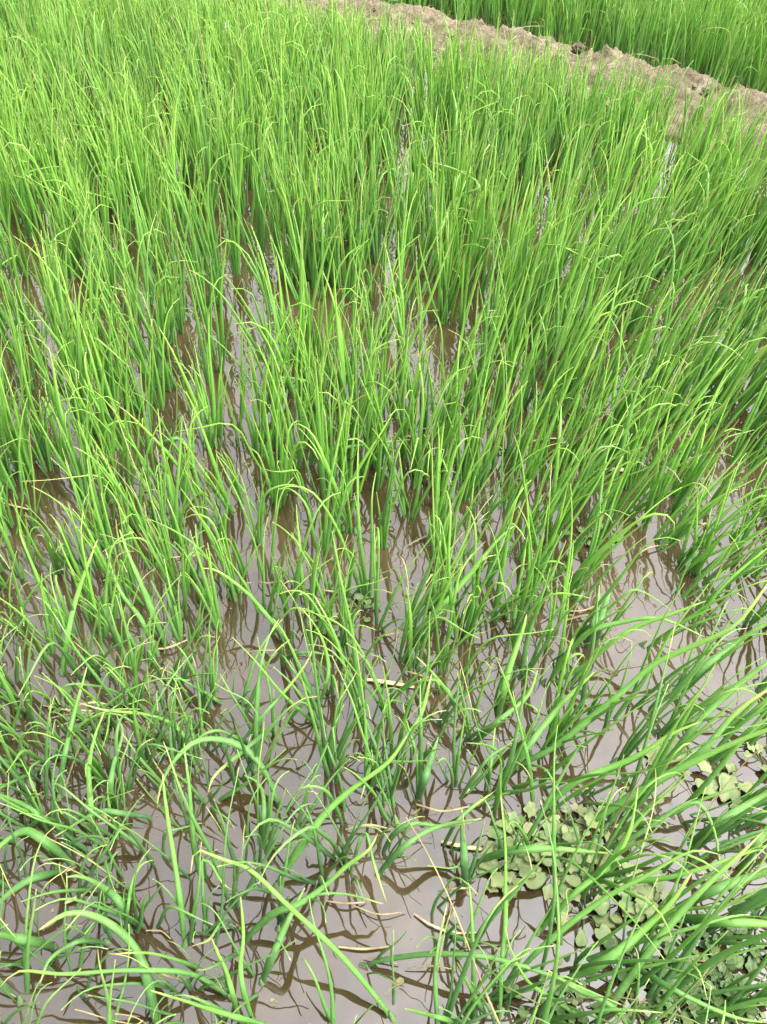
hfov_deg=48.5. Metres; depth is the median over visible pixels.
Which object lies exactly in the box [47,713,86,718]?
dead straw
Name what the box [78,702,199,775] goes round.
plant
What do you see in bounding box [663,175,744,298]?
plant
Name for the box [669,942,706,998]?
broadleaf weed
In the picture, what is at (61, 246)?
plant
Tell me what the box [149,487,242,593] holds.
plant
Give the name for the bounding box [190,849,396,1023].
plant
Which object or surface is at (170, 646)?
dead straw
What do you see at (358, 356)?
plant
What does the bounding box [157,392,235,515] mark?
plant
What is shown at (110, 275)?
plant
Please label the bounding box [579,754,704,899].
rice plant
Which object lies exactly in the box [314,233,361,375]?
plant
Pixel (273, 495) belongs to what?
plant
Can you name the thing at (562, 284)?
plant
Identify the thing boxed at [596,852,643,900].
broadleaf weed
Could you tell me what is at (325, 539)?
plant
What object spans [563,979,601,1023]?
broadleaf weed
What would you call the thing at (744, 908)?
rice plant
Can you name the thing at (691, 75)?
earth ridge
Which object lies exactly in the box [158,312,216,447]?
plant
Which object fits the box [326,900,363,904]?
dead straw
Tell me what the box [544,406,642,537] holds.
rice plant
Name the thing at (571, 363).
plant
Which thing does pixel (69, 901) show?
dead straw
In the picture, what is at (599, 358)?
plant
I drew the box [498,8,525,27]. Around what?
grass tuft
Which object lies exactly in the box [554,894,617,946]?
broadleaf weed
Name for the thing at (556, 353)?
plant
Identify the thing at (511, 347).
plant
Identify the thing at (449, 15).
grass tuft
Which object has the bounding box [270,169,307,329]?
plant
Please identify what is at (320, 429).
plant
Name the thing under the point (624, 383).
plant
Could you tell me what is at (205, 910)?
plant
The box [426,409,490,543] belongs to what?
rice plant
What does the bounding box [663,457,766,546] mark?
plant
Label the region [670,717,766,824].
plant
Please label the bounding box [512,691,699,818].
rice plant
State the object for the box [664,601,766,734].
plant
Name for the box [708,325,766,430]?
plant
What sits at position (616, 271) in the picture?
plant
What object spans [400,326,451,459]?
plant
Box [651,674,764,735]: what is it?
plant
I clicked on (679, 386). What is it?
plant
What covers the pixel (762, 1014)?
broadleaf weed
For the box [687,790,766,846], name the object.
plant
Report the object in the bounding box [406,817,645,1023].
onion plant
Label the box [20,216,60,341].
plant
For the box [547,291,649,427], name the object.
plant
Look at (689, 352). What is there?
plant
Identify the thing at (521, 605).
plant
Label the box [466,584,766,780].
plant
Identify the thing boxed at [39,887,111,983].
plant
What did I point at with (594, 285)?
plant
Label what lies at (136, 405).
plant
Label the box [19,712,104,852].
plant
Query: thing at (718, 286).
plant
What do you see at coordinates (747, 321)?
plant
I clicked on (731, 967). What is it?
broadleaf weed
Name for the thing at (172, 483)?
plant
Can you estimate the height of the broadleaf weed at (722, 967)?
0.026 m
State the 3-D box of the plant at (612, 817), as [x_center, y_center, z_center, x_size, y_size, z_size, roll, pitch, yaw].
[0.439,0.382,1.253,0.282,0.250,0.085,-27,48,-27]
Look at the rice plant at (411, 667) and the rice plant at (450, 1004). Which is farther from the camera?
the rice plant at (411, 667)
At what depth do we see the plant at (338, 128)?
2.74 m
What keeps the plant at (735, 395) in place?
on the ground
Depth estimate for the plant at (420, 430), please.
1.80 m
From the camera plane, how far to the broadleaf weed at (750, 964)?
1.12 m
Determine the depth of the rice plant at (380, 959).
1.07 m
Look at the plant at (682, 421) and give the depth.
1.82 m
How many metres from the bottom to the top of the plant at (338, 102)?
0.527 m
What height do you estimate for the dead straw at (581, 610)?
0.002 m
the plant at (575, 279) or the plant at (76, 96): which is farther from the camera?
the plant at (76, 96)
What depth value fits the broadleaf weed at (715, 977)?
1.10 m
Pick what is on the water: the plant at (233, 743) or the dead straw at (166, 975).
the dead straw at (166, 975)
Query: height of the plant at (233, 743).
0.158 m
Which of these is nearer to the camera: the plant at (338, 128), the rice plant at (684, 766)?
the rice plant at (684, 766)
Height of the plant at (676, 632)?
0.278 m
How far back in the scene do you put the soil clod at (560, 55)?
4.00 m
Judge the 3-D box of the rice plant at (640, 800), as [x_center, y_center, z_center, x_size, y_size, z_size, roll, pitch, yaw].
[0.426,0.324,1.268,0.186,0.319,0.207,0,42,0]
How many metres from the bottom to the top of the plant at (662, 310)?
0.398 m
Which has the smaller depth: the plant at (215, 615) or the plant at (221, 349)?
the plant at (215, 615)
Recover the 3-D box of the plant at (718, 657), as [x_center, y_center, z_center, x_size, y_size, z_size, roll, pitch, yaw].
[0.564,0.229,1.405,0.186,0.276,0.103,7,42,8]
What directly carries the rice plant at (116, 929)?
on the ground
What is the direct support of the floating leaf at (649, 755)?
on the water
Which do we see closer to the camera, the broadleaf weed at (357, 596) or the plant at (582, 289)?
the broadleaf weed at (357, 596)
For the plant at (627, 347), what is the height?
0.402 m
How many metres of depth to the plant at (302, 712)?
1.38 m
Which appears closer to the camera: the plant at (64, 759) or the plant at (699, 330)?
the plant at (64, 759)
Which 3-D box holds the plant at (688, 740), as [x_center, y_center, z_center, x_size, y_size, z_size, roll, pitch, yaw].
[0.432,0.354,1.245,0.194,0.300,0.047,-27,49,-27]
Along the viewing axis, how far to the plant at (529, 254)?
2.20 m
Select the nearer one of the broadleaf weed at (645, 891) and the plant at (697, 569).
the broadleaf weed at (645, 891)
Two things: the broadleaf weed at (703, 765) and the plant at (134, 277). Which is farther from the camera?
the plant at (134, 277)
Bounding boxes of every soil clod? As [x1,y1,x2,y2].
[553,51,566,59]
[571,42,586,53]
[701,86,710,92]
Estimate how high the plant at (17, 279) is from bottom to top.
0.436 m
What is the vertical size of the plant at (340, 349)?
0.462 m
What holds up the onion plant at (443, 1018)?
on the ground
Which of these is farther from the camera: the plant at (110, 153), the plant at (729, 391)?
the plant at (110, 153)
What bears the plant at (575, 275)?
on the ground
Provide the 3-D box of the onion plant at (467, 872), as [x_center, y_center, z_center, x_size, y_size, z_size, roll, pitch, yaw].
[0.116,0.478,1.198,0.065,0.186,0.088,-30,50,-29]
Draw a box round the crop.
[0,0,766,1023]
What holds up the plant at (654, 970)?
on the ground
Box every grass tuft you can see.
[443,0,463,19]
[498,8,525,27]
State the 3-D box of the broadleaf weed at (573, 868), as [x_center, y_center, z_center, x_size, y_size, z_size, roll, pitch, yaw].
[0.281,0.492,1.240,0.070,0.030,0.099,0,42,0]
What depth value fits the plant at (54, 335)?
1.96 m
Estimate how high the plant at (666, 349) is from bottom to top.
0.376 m
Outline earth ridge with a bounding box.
[208,0,766,165]
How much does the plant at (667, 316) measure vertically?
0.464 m
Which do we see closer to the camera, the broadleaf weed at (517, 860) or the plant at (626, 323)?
the broadleaf weed at (517, 860)
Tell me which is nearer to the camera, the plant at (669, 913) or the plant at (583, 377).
the plant at (669, 913)
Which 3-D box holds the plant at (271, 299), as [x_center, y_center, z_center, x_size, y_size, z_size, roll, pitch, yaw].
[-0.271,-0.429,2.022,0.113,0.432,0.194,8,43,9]
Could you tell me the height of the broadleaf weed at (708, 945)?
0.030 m
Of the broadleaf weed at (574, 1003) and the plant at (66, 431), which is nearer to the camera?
the broadleaf weed at (574, 1003)
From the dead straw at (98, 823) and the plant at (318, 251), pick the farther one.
the plant at (318, 251)
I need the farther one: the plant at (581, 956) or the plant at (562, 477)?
the plant at (562, 477)
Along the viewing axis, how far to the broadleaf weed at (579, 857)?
1.24 m
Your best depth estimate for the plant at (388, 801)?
1.30 m
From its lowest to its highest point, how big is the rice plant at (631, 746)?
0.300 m
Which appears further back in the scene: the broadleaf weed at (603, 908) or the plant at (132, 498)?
the plant at (132, 498)
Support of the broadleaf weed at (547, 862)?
on the water
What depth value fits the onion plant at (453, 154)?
2.80 m
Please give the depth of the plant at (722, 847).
1.18 m
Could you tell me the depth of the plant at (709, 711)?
1.33 m
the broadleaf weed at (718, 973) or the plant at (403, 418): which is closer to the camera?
the broadleaf weed at (718, 973)
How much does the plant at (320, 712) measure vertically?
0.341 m
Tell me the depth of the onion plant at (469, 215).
2.59 m
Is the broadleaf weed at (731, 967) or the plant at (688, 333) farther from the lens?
the plant at (688, 333)
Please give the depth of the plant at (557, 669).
1.41 m
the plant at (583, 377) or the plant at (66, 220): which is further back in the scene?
the plant at (66, 220)
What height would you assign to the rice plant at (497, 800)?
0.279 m
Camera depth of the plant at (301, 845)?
1.19 m
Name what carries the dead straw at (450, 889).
on the water
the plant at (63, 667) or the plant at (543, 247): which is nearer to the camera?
the plant at (63, 667)
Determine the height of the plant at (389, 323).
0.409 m
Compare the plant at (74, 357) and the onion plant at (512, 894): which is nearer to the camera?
the onion plant at (512, 894)
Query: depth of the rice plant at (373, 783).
1.26 m
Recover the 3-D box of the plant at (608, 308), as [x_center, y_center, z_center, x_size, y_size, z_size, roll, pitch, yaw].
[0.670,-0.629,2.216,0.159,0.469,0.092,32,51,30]
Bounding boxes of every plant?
[0,91,74,238]
[0,205,34,340]
[0,379,31,473]
[0,774,75,903]
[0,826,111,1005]
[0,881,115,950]
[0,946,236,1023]
[1,119,79,263]
[2,539,97,676]
[5,1,70,111]
[13,146,77,278]
[14,236,116,370]
[15,79,60,224]
[18,267,98,407]
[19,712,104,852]
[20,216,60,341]
[22,249,99,407]
[22,417,162,530]
[23,173,122,294]
[31,227,69,364]
[31,382,88,497]
[32,111,82,203]
[32,204,80,350]
[34,164,111,267]
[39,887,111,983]
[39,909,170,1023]
[41,232,90,382]
[44,233,93,384]
[48,346,118,486]
[53,292,79,398]
[55,24,85,170]
[56,119,113,264]
[56,667,86,800]
[58,357,110,463]
[60,166,113,280]
[62,232,102,374]
[66,114,127,233]
[67,98,125,209]
[67,847,161,933]
[69,316,137,445]
[73,446,192,539]
[75,11,116,114]
[76,97,135,219]
[77,152,110,246]
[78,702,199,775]
[82,202,166,356]
[82,297,141,412]
[82,426,114,552]
[83,180,110,335]
[84,242,178,387]
[89,53,159,179]
[107,195,183,333]
[110,216,154,332]
[116,248,181,373]
[125,406,207,517]
[132,654,192,766]
[148,186,192,322]
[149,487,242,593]
[152,858,237,942]
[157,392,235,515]
[157,408,201,548]
[157,736,319,811]
[158,252,203,356]
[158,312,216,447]
[162,774,260,948]
[163,741,314,908]
[168,97,212,233]
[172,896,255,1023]
[180,488,259,588]
[183,235,241,371]
[185,530,227,631]
[187,59,228,205]
[187,259,227,382]
[189,237,275,371]
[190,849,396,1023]
[197,833,377,970]
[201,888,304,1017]
[206,54,258,189]
[215,130,246,274]
[222,224,290,391]
[226,735,407,902]
[231,198,304,354]
[232,611,326,727]
[234,620,317,773]
[244,721,316,862]
[244,818,399,883]
[247,101,276,252]
[249,328,339,469]
[250,392,301,507]
[253,129,293,274]
[257,124,300,248]
[266,104,320,229]
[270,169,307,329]
[273,221,340,378]
[273,609,330,708]
[274,361,369,503]
[275,819,383,959]
[277,143,321,278]
[278,229,312,399]
[280,409,363,554]
[286,153,323,268]
[292,208,368,379]
[294,396,358,533]
[295,118,361,195]
[304,84,348,207]
[305,149,342,285]
[307,603,390,756]
[310,307,376,449]
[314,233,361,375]
[316,120,372,280]
[318,22,367,142]
[322,259,345,419]
[332,68,354,187]
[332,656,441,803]
[338,141,396,267]
[339,328,391,478]
[344,666,399,825]
[351,259,401,404]
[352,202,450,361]
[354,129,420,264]
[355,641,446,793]
[357,277,409,431]
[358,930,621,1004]
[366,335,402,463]
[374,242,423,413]
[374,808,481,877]
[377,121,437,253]
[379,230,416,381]
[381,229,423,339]
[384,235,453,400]
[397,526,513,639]
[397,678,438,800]
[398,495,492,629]
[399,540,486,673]
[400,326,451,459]
[405,945,553,1023]
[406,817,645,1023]
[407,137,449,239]
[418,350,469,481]
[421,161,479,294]
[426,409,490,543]
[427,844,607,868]
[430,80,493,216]
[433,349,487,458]
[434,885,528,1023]
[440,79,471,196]
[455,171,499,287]
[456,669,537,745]
[456,852,547,959]
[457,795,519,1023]
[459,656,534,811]
[460,807,510,890]
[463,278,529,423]
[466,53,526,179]
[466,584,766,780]
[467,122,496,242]
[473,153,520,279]
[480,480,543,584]
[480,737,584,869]
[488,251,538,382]
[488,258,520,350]
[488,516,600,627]
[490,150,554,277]
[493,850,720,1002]
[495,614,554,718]
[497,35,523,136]
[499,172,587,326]
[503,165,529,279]
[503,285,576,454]
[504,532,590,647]
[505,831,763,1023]
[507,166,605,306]
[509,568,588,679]
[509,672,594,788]
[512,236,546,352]
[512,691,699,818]
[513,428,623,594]
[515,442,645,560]
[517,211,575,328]
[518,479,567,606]
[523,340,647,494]
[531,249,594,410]
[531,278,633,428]
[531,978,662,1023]
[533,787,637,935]
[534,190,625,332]
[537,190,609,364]
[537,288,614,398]
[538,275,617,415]
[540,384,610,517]
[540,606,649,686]
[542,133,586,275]
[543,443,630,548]
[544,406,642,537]
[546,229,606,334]
[546,930,728,1023]
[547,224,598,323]
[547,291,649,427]
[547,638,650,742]
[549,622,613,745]
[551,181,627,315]
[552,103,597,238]
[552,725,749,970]
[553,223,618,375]
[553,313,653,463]
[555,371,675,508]
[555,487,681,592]
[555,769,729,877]
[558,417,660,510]
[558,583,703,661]
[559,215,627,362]
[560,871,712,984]
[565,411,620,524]
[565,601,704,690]
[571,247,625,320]
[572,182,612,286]
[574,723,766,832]
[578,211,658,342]
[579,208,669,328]
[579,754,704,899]
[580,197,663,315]
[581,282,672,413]
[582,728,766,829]
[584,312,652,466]
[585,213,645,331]
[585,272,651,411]
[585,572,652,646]
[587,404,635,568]
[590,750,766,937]
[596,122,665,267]
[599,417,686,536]
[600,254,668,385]
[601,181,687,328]
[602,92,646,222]
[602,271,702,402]
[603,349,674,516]
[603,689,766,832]
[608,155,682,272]
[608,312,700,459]
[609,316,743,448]
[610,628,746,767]
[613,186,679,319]
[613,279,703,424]
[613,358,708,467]
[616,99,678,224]
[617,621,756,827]
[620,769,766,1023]
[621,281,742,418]
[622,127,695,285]
[623,893,766,1022]
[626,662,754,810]
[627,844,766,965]
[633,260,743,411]
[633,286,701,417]
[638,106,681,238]
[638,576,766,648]
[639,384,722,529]
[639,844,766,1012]
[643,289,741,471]
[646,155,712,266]
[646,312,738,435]
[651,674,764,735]
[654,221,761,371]
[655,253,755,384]
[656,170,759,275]
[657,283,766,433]
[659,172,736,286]
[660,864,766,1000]
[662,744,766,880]
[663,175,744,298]
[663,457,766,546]
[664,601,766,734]
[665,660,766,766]
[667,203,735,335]
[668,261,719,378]
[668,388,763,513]
[668,952,766,1022]
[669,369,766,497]
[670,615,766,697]
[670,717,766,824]
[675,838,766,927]
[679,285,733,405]
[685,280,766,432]
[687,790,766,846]
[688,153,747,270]
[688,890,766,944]
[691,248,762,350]
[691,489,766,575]
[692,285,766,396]
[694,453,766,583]
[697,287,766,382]
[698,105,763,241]
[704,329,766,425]
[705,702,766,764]
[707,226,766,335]
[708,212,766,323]
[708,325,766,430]
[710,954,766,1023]
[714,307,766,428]
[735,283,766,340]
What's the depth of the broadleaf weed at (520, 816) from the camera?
1.26 m
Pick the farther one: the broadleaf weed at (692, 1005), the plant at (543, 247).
the plant at (543, 247)
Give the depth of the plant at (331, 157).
2.62 m
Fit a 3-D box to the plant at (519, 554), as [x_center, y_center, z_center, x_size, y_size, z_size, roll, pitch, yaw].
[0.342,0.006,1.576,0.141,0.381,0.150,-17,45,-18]
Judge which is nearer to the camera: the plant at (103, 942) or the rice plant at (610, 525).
the plant at (103, 942)
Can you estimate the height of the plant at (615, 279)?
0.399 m
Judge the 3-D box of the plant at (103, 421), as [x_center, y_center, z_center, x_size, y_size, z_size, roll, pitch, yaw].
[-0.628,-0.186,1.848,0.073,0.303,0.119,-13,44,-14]
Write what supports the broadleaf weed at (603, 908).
on the water
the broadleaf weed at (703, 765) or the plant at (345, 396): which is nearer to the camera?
the broadleaf weed at (703, 765)
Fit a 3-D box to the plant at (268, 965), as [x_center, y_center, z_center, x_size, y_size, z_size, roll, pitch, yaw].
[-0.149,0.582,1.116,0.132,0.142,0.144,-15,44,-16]
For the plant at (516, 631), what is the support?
on the ground
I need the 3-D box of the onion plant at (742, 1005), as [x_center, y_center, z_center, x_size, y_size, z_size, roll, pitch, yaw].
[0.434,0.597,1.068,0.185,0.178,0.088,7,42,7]
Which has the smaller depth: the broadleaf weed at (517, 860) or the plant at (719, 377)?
the broadleaf weed at (517, 860)
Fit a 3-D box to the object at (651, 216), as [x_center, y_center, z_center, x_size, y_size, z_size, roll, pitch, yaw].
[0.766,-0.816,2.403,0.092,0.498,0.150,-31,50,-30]
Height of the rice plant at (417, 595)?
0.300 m
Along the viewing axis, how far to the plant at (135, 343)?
2.05 m
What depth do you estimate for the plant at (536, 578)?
1.54 m
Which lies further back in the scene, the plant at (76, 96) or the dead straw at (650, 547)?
the plant at (76, 96)
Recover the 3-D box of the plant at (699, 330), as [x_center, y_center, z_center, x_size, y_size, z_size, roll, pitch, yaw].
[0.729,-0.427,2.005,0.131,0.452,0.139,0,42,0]
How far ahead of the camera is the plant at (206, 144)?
2.85 m
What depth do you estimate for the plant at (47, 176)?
2.75 m
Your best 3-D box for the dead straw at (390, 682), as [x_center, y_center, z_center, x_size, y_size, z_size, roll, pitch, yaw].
[0.012,0.293,1.461,0.082,0.006,0.010,6,42,6]
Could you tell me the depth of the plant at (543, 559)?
1.53 m
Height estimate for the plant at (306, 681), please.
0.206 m
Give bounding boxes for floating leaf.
[638,740,688,764]
[718,772,740,801]
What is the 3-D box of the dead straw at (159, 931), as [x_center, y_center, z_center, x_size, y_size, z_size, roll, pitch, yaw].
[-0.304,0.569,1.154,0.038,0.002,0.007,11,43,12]
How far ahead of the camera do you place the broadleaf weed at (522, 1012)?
1.08 m
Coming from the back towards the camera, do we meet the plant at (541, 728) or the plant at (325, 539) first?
the plant at (325, 539)
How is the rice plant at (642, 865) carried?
on the ground
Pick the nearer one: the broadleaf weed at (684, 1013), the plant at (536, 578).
the broadleaf weed at (684, 1013)
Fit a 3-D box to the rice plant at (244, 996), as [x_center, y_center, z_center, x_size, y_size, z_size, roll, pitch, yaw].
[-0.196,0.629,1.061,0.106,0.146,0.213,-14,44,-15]
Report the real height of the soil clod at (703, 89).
0.027 m
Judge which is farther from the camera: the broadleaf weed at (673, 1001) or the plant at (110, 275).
the plant at (110, 275)
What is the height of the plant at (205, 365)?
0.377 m
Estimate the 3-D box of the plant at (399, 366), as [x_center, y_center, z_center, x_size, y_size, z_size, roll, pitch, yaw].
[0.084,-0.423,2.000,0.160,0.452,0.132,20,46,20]
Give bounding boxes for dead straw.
[4,502,28,509]
[43,705,94,726]
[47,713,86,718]
[67,892,84,902]
[78,701,110,705]
[83,816,116,824]
[146,929,170,938]
[158,639,187,649]
[160,973,177,979]
[248,649,274,652]
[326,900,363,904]
[338,946,388,949]
[345,824,390,829]
[354,905,404,914]
[367,678,413,688]
[405,670,434,681]
[405,965,455,969]
[414,913,476,934]
[416,804,468,811]
[438,887,470,891]
[441,840,483,850]
[459,767,476,795]
[564,605,594,611]
[567,614,608,619]
[633,544,667,557]
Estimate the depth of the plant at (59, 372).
1.95 m
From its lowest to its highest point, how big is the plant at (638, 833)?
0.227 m
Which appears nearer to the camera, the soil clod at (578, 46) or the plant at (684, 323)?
the plant at (684, 323)
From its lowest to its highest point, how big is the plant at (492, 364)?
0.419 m
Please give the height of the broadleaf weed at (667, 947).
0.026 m
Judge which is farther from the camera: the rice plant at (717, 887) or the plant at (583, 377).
the plant at (583, 377)
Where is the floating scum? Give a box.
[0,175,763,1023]
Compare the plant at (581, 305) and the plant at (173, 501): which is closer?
the plant at (173, 501)
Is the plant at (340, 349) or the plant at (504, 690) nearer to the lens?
the plant at (504, 690)
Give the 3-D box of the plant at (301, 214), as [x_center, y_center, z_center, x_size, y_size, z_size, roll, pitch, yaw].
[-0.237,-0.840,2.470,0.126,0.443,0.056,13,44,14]
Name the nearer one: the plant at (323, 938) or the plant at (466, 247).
the plant at (323, 938)
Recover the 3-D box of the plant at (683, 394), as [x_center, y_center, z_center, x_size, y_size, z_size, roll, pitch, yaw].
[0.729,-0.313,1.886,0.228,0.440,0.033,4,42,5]
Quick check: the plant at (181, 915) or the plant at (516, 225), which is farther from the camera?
the plant at (516, 225)
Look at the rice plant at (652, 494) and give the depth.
1.68 m
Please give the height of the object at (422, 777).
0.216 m
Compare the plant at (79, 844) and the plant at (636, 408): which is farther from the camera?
the plant at (636, 408)
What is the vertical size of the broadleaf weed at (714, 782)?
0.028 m
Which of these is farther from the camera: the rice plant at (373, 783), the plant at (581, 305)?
the plant at (581, 305)
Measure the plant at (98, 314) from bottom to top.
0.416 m
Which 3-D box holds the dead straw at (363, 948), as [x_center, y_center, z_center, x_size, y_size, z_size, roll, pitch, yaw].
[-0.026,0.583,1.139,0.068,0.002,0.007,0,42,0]
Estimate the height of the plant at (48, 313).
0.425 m
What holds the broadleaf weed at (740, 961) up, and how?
on the water
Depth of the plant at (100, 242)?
2.43 m
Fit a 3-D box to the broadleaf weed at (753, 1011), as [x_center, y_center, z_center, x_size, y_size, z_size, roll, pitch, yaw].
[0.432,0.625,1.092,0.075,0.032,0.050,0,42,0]
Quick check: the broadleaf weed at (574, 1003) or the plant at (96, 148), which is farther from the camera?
the plant at (96, 148)
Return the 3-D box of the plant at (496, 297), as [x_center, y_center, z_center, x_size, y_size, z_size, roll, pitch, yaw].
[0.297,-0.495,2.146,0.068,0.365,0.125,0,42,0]
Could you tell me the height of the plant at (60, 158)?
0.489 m
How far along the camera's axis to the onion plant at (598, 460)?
1.73 m
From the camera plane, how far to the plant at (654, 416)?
1.80 m
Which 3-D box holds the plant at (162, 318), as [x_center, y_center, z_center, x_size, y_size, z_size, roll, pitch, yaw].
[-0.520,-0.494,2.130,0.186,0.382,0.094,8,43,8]
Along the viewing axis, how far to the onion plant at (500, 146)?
2.92 m
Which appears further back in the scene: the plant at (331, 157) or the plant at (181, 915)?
the plant at (331, 157)
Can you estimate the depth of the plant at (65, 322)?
1.98 m
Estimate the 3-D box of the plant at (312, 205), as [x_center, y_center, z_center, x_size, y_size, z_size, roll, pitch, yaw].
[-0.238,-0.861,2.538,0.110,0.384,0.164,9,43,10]
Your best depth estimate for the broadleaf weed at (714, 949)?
1.14 m
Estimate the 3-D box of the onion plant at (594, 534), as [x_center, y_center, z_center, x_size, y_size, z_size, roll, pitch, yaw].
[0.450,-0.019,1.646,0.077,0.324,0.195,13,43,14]
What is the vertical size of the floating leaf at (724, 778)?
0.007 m
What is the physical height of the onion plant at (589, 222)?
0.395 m
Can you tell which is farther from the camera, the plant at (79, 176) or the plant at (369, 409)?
the plant at (79, 176)
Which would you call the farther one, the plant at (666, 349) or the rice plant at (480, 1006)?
the plant at (666, 349)
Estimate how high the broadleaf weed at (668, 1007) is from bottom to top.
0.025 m
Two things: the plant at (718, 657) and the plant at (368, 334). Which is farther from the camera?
the plant at (368, 334)
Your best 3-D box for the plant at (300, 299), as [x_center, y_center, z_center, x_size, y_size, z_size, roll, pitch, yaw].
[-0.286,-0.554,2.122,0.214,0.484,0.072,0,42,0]
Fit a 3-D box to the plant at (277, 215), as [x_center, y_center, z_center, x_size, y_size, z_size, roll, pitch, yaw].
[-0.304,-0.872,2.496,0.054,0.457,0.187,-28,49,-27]
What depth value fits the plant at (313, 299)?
2.04 m
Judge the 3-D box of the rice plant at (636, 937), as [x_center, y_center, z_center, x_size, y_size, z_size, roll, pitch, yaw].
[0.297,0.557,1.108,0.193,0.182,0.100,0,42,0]
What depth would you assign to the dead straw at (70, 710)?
1.42 m
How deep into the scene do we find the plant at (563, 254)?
2.17 m
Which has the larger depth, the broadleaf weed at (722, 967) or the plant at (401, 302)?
the plant at (401, 302)
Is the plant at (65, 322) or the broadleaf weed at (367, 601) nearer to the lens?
the broadleaf weed at (367, 601)
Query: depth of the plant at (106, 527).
1.65 m
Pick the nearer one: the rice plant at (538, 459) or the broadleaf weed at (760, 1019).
the broadleaf weed at (760, 1019)
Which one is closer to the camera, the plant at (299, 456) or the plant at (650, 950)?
the plant at (650, 950)
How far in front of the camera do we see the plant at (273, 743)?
1.32 m
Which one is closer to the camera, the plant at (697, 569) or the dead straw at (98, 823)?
the dead straw at (98, 823)
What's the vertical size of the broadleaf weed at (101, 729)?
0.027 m
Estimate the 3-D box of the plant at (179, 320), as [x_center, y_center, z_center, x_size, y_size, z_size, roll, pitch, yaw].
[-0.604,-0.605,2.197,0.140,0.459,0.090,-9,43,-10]
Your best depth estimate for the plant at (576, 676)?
1.43 m
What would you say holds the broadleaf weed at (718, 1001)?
on the water
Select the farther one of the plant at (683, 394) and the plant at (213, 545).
the plant at (683, 394)
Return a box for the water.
[0,0,766,1023]
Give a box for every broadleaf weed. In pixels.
[52,686,72,719]
[68,708,109,734]
[68,712,102,748]
[97,699,135,727]
[307,605,338,634]
[346,594,380,621]
[348,593,373,616]
[476,857,528,897]
[478,835,536,887]
[480,813,538,870]
[505,975,564,1017]
[507,800,551,862]
[517,808,568,866]
[523,814,571,861]
[525,842,581,900]
[535,825,590,874]
[540,979,588,1023]
[540,980,585,1023]
[541,837,585,880]
[542,796,589,847]
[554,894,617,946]
[557,823,601,878]
[561,805,610,863]
[563,526,592,545]
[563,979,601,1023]
[576,798,636,848]
[586,872,641,923]
[588,523,620,541]
[588,968,648,1006]
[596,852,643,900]
[603,937,656,980]
[604,989,661,1023]
[615,870,667,926]
[629,872,691,942]
[634,883,677,935]
[646,965,689,1005]
[647,962,675,1014]
[647,996,690,1023]
[650,981,693,1023]
[652,940,680,997]
[653,988,709,1023]
[662,989,711,1014]
[668,958,714,1021]
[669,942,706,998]
[674,953,723,989]
[679,912,725,956]
[688,980,722,1021]
[689,965,736,1023]
[692,928,736,970]
[693,978,757,1015]
[695,760,754,807]
[695,961,749,998]
[696,748,736,790]
[698,969,744,1015]
[702,934,739,986]
[705,974,750,1011]
[714,962,727,988]
[718,995,749,1023]
[723,973,765,1019]
[726,927,766,971]
[732,928,766,968]
[735,909,766,959]
[743,741,766,771]
[750,981,766,1021]
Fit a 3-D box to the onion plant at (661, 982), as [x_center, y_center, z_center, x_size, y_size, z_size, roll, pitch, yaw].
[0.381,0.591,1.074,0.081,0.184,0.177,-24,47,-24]
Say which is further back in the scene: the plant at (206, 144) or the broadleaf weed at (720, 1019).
the plant at (206, 144)
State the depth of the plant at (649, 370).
1.85 m
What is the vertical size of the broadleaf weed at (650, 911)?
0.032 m
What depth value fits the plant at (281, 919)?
1.13 m
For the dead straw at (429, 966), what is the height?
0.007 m
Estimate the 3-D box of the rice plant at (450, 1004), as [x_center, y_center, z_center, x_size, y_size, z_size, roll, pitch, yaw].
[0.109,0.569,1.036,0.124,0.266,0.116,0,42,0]
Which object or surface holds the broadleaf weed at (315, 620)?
on the water
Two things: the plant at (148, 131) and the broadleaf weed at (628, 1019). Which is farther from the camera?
the plant at (148, 131)
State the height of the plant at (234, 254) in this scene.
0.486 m
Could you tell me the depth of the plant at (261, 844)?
1.23 m

